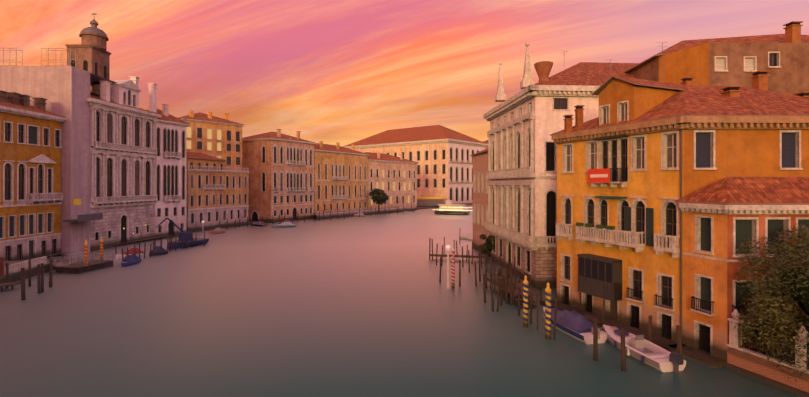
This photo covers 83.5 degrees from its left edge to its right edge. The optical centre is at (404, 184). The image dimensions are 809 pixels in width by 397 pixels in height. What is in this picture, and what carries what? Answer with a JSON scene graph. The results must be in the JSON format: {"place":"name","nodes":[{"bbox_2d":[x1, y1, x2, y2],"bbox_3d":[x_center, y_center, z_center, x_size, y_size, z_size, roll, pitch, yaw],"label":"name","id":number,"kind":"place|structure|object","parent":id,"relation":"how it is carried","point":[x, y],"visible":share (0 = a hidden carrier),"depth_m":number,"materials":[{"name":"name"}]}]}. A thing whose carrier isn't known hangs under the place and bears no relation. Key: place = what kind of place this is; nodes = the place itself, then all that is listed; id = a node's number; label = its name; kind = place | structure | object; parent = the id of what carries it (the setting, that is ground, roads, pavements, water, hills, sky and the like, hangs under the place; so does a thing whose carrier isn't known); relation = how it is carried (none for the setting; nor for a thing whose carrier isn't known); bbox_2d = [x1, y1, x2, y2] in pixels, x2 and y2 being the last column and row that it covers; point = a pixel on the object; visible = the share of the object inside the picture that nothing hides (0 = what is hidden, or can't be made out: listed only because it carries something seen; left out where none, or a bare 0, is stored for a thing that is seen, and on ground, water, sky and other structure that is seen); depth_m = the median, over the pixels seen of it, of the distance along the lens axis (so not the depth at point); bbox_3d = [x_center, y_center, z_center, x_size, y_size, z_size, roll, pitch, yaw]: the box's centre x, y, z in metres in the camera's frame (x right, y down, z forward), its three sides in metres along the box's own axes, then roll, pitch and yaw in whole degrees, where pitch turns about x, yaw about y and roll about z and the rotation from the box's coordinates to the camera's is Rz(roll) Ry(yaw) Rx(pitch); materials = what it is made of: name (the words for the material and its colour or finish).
{"place":"outdoors","nodes":[
{"label":"outdoors","id":0,"kind":"place"},
{"bbox_2d":[60,14,110,91],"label":"bell tower","id":1,"kind":"structure","parent":0,"point":[92,55],"depth_m":91.44,"materials":[{"name":"stone"}]},
{"bbox_2d":[21,207,429,260],"bbox_3d":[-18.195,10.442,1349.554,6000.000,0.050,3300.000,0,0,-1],"label":"city ground","id":2,"kind":"structure","parent":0,"point":[171,235],"depth_m":86.82,"materials":[{"name":"stone"}]},
{"bbox_2d":[0,90,66,260],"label":"ochre palazzo","id":3,"kind":"structure","parent":2,"relation":"on","point":[31,196],"depth_m":62.97,"materials":[{"name":"paint"}]},
{"bbox_2d":[0,47,117,254],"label":"building","id":4,"kind":"structure","parent":2,"relation":"on","point":[64,91],"depth_m":68.81,"materials":[{"name":"grey"}]},
{"bbox_2d":[86,76,160,250],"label":"palace","id":5,"kind":"structure","parent":2,"relation":"on","point":[123,153],"depth_m":79.75,"materials":[{"name":"white stone"}]},
{"bbox_2d":[148,104,189,238],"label":"building","id":6,"kind":"structure","parent":2,"relation":"on","point":[170,204],"depth_m":91.91,"materials":[{"name":"white stone"}]},
{"bbox_2d":[178,110,243,170],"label":"building","id":7,"kind":"structure","parent":2,"relation":"on","point":[211,135],"depth_m":117.85,"materials":[{"name":"orange paint"}]},
{"bbox_2d":[186,152,248,231],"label":"building","id":8,"kind":"structure","parent":2,"relation":"on","point":[216,191],"depth_m":107.81,"materials":[{"name":"paint"}]},
{"bbox_2d":[242,129,315,222],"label":"building","id":9,"kind":"structure","parent":2,"relation":"on","point":[279,164],"depth_m":129.73,"materials":[{"name":"pink paint"}]},
{"bbox_2d":[314,141,369,218],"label":"building","id":10,"kind":"structure","parent":2,"relation":"on","point":[340,178],"depth_m":151.82,"materials":[{"name":"brown orange plaster"},{"name":"white stone"},{"name":"dark glass"}]},
{"bbox_2d":[365,152,417,209],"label":"building","id":11,"kind":"structure","parent":2,"relation":"on","point":[393,178],"depth_m":177.51,"materials":[{"name":"paint"}]},
{"bbox_2d":[343,125,487,204],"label":"building","id":12,"kind":"structure","parent":2,"relation":"on","point":[441,156],"depth_m":228.37,"materials":[{"name":"beige paint"}]},
{"bbox_2d":[470,148,489,258],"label":"brick house","id":13,"kind":"structure","parent":2,"relation":"on","point":[480,191],"depth_m":70.67,"materials":[{"name":"red stone"}]},
{"bbox_2d":[478,233,494,254],"bbox_3d":[12.492,8.350,64.269,3.508,4.235,3.418,0,0,-23],"label":"bush","id":14,"kind":"object","parent":2,"relation":"on","point":[488,244],"visible":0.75,"depth_m":63.86,"materials":[{"name":"green plant"}]},
{"bbox_2d":[483,42,638,288],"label":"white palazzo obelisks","id":15,"kind":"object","parent":2,"relation":"on","point":[525,123],"visible":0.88,"depth_m":48.97,"materials":[{"name":"stone"}]},
{"bbox_2d":[540,71,808,351],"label":"orange house","id":16,"kind":"structure","parent":2,"relation":"on","point":[623,186],"depth_m":32.37,"materials":[{"name":"paint"}]},
{"bbox_2d":[592,76,686,124],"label":"building","id":17,"kind":"structure","parent":16,"relation":"on","point":[624,98],"depth_m":34.46,"materials":[{"name":"paint"}]},
{"bbox_2d":[606,21,808,94],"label":"house block","id":18,"kind":"structure","parent":2,"relation":"on","point":[783,59],"depth_m":41.19,"materials":[{"name":"orange paint"}]},
{"bbox_2d":[670,177,808,367],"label":"building","id":19,"kind":"structure","parent":2,"relation":"on","point":[723,216],"depth_m":27.25,"materials":[{"name":"orange paint"}]},
{"bbox_2d":[734,224,808,381],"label":"garden tree","id":20,"kind":"object","parent":2,"relation":"on","point":[792,284],"visible":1,"depth_m":23.85,"materials":[{"name":"green plant"}]},
{"bbox_2d":[315,206,415,219],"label":"quay","id":21,"kind":"structure","parent":0,"point":[342,214],"depth_m":155.99,"materials":[{"name":"stone"}]},
{"bbox_2d":[369,188,388,213],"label":"tree","id":22,"kind":"object","parent":21,"relation":"on","point":[378,198],"visible":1,"depth_m":161.28,"materials":[{"name":"green plant"}]},
{"bbox_2d":[0,205,799,396],"bbox_3d":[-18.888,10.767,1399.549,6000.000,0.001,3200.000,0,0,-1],"label":"grand canal water","id":23,"kind":"structure","parent":0,"point":[369,306],"depth_m":33.56,"materials":[{"name":"grey liquid"}]},
{"bbox_2d":[0,256,60,283],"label":"quay","id":24,"kind":"structure","parent":23,"relation":"on","point":[15,267],"depth_m":51.46,"materials":[{"name":"stone"}]},
{"bbox_2d":[50,252,112,273],"bbox_3d":[-41.142,9.902,57.267,4.992,2.330,5.354,0,0,10],"label":"dock","id":25,"kind":"object","parent":23,"relation":"on","point":[63,266],"visible":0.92,"depth_m":56.16,"materials":[{"name":"brown wood"}]},
{"bbox_2d":[84,240,87,265],"bbox_3d":[-39.148,9.076,55.678,0.460,4.582,0.438,0,0,-1],"label":"mooring pole","id":26,"kind":"object","parent":23,"relation":"on","point":[85,249],"visible":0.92,"depth_m":55.56,"materials":[{"name":"orange wood"}]},
{"bbox_2d":[99,237,102,259],"bbox_3d":[-41.921,9.320,62.669,0.460,4.095,0.438,0,0,-1],"label":"mooring pole","id":27,"kind":"object","parent":23,"relation":"on","point":[101,246],"visible":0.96,"depth_m":62.52,"materials":[{"name":"orange wood"}]},
{"bbox_2d":[121,254,141,266],"bbox_3d":[-36.963,10.256,60.841,1.784,1.521,3.955,0,0,-1],"label":"moored boat","id":28,"kind":"object","parent":23,"relation":"on","point":[132,259],"visible":0.79,"depth_m":60.42,"materials":[{"name":"blue fabric"}]},
{"bbox_2d":[116,248,146,258],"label":"boat","id":29,"kind":"object","parent":23,"relation":"on","point":[130,252],"visible":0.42,"depth_m":66.18,"materials":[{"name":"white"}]},
{"bbox_2d":[149,246,166,255],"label":"boat","id":30,"kind":"object","parent":23,"relation":"on","point":[157,250],"visible":0.73,"depth_m":68.81,"materials":[{"name":"blue fabric"}]},
{"bbox_2d":[122,232,204,259],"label":"mooring piles","id":31,"kind":"structure","parent":23,"relation":"on","point":[161,246],"depth_m":69.15,"materials":[{"name":"brown wood"}]},
{"bbox_2d":[156,218,208,249],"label":"crane barge","id":32,"kind":"object","parent":23,"relation":"on","point":[199,241],"visible":0.71,"depth_m":77.51,"materials":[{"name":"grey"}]},
{"bbox_2d":[209,227,225,233],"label":"boat","id":33,"kind":"object","parent":23,"relation":"on","point":[216,230],"visible":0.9,"depth_m":98.39,"materials":[{"name":"brown"}]},
{"bbox_2d":[253,221,266,225],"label":"boat","id":34,"kind":"object","parent":23,"relation":"on","point":[259,223],"visible":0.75,"depth_m":115.72,"materials":[{"name":"grey"}]},
{"bbox_2d":[272,222,295,227],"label":"boat","id":35,"kind":"object","parent":23,"relation":"on","point":[285,224],"visible":0.81,"depth_m":112.46,"materials":[{"name":"grey"}]},
{"bbox_2d":[202,221,450,288],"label":"canal lamps","id":36,"kind":"object","parent":23,"relation":"on","point":[448,247],"visible":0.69,"depth_m":46.69,"materials":[{"name":"white paint"}]},
{"bbox_2d":[0,237,682,371],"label":"mooring piles","id":37,"kind":"object","parent":23,"relation":"in","point":[513,288],"visible":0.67,"depth_m":42.06,"materials":[{"name":"brown wood"}]},
{"bbox_2d":[354,213,365,216],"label":"boat","id":38,"kind":"object","parent":23,"relation":"on","point":[357,215],"visible":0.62,"depth_m":150.05,"materials":[{"name":"beige"}]},
{"bbox_2d":[219,203,515,311],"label":"mooring piles","id":39,"kind":"object","parent":23,"relation":"in","point":[500,289],"visible":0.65,"depth_m":49.77,"materials":[{"name":"brown wood"}]},
{"bbox_2d":[404,209,414,212],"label":"moored boat","id":40,"kind":"object","parent":23,"relation":"on","point":[410,211],"visible":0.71,"depth_m":170.94,"materials":[{"name":"grey"}]},
{"bbox_2d":[417,197,442,207],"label":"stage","id":41,"kind":"object","parent":23,"relation":"on","point":[431,202],"visible":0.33,"depth_m":208.03,"materials":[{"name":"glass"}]},
{"bbox_2d":[451,245,454,288],"bbox_3d":[5.015,8.814,46.790,0.391,5.106,0.372,0,0,-1],"label":"mooring pole","id":42,"kind":"object","parent":23,"relation":"in","point":[452,268],"visible":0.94,"depth_m":46.70,"materials":[{"name":"white paint"}]},
{"bbox_2d":[434,200,472,214],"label":"boat","id":43,"kind":"object","parent":23,"relation":"on","point":[448,208],"visible":0.88,"depth_m":159.22,"materials":[{"name":"grey"}]},
{"bbox_2d":[459,233,472,240],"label":"boat","id":44,"kind":"object","parent":23,"relation":"on","point":[468,236],"visible":0.54,"depth_m":87.16,"materials":[{"name":"white"}]},
{"bbox_2d":[523,275,528,327],"bbox_3d":[9.142,9.124,34.192,0.460,4.485,0.438,0,0,-1],"label":"mooring pole","id":45,"kind":"object","parent":23,"relation":"in","point":[525,303],"visible":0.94,"depth_m":34.03,"materials":[{"name":"wood"}]},
{"bbox_2d":[545,283,550,339],"bbox_3d":[9.995,9.097,31.516,0.460,4.540,0.438,0,0,-1],"label":"mooring pole","id":46,"kind":"object","parent":23,"relation":"in","point":[547,313],"visible":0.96,"depth_m":31.36,"materials":[{"name":"wood"}]},
{"bbox_2d":[543,306,607,344],"bbox_3d":[12.128,10.164,33.676,2.200,1.706,6.717,0,0,-14],"label":"blue covered boat","id":47,"kind":"object","parent":23,"relation":"on","point":[576,325],"visible":0.71,"depth_m":31.79,"materials":[{"name":"blue fabric"}]},
{"bbox_2d":[598,324,685,373],"bbox_3d":[13.962,10.317,28.898,4.621,1.500,6.938,0,0,-1],"label":"motorboat","id":48,"kind":"object","parent":23,"relation":"on","point":[647,352],"visible":0.85,"depth_m":27.91,"materials":[{"name":"grey"}]},
{"bbox_2d":[723,309,808,396],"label":"garden wall","id":49,"kind":"structure","parent":23,"relation":"on","point":[750,363],"depth_m":24.76,"materials":[{"name":"brick"}]},
{"bbox_2d":[0,0,808,146],"label":"sky","id":50,"kind":"structure","parent":0,"point":[343,72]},
{"bbox_2d":[743,312,787,352],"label":"garden shrubs","id":51,"kind":"object","parent":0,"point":[762,339],"visible":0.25,"depth_m":26.02,"materials":[{"name":"green plant"}]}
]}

